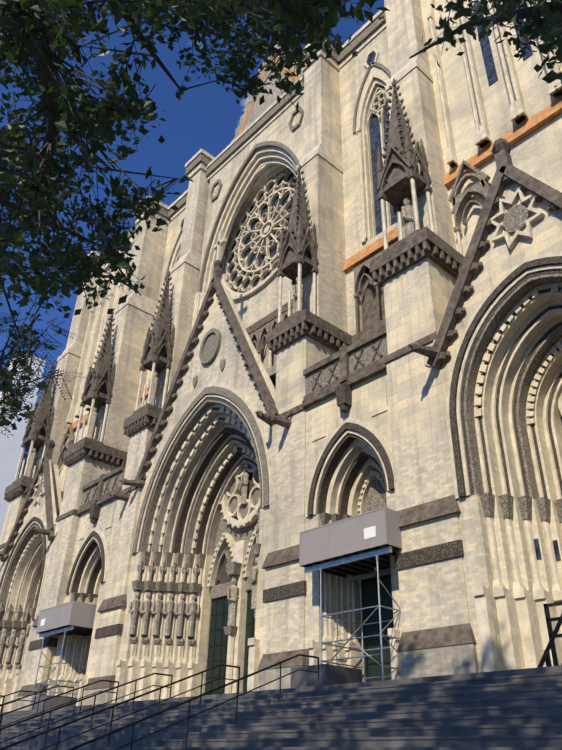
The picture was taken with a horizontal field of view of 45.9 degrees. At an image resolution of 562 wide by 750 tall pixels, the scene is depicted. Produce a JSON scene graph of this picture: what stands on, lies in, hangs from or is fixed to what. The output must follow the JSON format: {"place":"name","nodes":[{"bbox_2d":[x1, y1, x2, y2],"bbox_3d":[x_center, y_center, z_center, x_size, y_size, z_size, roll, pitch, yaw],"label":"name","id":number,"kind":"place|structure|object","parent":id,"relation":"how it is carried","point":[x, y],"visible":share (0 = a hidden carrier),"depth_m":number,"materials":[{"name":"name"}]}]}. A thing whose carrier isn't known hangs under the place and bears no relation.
{"place":"outdoors","nodes":[
{"label":"outdoors","id":0,"kind":"place"},
{"bbox_2d":[0,354,45,536],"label":"cloud","id":1,"kind":"structure","parent":0,"point":[10,449],"depth_m":128.61,"materials":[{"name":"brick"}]},
{"bbox_2d":[0,0,384,400],"label":"sky","id":2,"kind":"structure","parent":0,"point":[206,117],"materials":[{"name":"blue"}]},
{"bbox_3d":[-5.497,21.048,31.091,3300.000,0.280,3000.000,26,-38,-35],"label":"ground","id":3,"kind":"structure","parent":0,"visible":0},
{"bbox_2d":[0,311,85,437],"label":"locust tree","id":4,"kind":"object","parent":3,"relation":"on","point":[36,379],"visible":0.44,"depth_m":17.50,"materials":[{"name":"green plant"}]},
{"bbox_2d":[0,0,561,431],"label":"oak tree","id":5,"kind":"object","parent":3,"relation":"on","point":[37,40],"visible":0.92,"depth_m":5.11,"materials":[{"name":"green plant"}]},
{"bbox_2d":[0,664,561,749],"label":"steps","id":6,"kind":"structure","parent":3,"relation":"on","point":[341,708],"depth_m":17.24,"materials":[{"name":"stone"}]},
{"bbox_2d":[0,690,35,716],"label":"handrail","id":7,"kind":"object","parent":6,"relation":"on","point":[4,696],"visible":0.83,"depth_m":35.90,"materials":[{"name":"black metal"}]},
{"bbox_2d":[0,685,73,720],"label":"handrail","id":8,"kind":"object","parent":6,"relation":"on","point":[3,704],"visible":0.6,"depth_m":32.42,"materials":[{"name":"black metal"}]},
{"bbox_2d":[0,680,118,730],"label":"handrail","id":9,"kind":"object","parent":6,"relation":"on","point":[44,700],"visible":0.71,"depth_m":28.74,"materials":[{"name":"black metal"}]},
{"bbox_2d":[30,601,96,709],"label":"scaffold","id":10,"kind":"object","parent":6,"relation":"on","point":[70,618],"visible":0.56,"depth_m":43.29,"materials":[{"name":"metal"}]},
{"bbox_2d":[0,673,172,746],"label":"handrail","id":11,"kind":"object","parent":6,"relation":"on","point":[94,706],"visible":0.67,"depth_m":25.17,"materials":[{"name":"black metal"}]},
{"bbox_2d":[0,664,239,749],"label":"handrail","id":12,"kind":"object","parent":6,"relation":"on","point":[81,718],"visible":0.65,"depth_m":21.49,"materials":[{"name":"black metal"}]},
{"bbox_2d":[67,654,318,749],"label":"handrail","id":13,"kind":"object","parent":6,"relation":"on","point":[169,708],"visible":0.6,"depth_m":18.83,"materials":[{"name":"black metal"}]},
{"bbox_2d":[0,0,561,711],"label":"cathedral","id":14,"kind":"structure","parent":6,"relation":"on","point":[346,304],"depth_m":38.36,"materials":[{"name":"stone"}]},
{"bbox_2d":[299,507,401,679],"bbox_3d":[3.595,9.509,26.892,3.351,6.646,4.860,26,-38,-35],"label":"scaffold","id":15,"kind":"object","parent":6,"relation":"on","point":[362,546],"visible":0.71,"depth_m":26.98,"materials":[{"name":"metal"}]},
{"bbox_2d":[537,602,561,667],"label":"barricade","id":16,"kind":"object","parent":6,"relation":"on","point":[553,635],"depth_m":18.96,"materials":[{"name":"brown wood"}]},
{"bbox_2d":[0,0,561,360],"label":"plane tree","id":17,"kind":"object","parent":3,"relation":"on","point":[523,12],"visible":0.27,"depth_m":6.98,"materials":[{"name":"green plant"}]}
]}

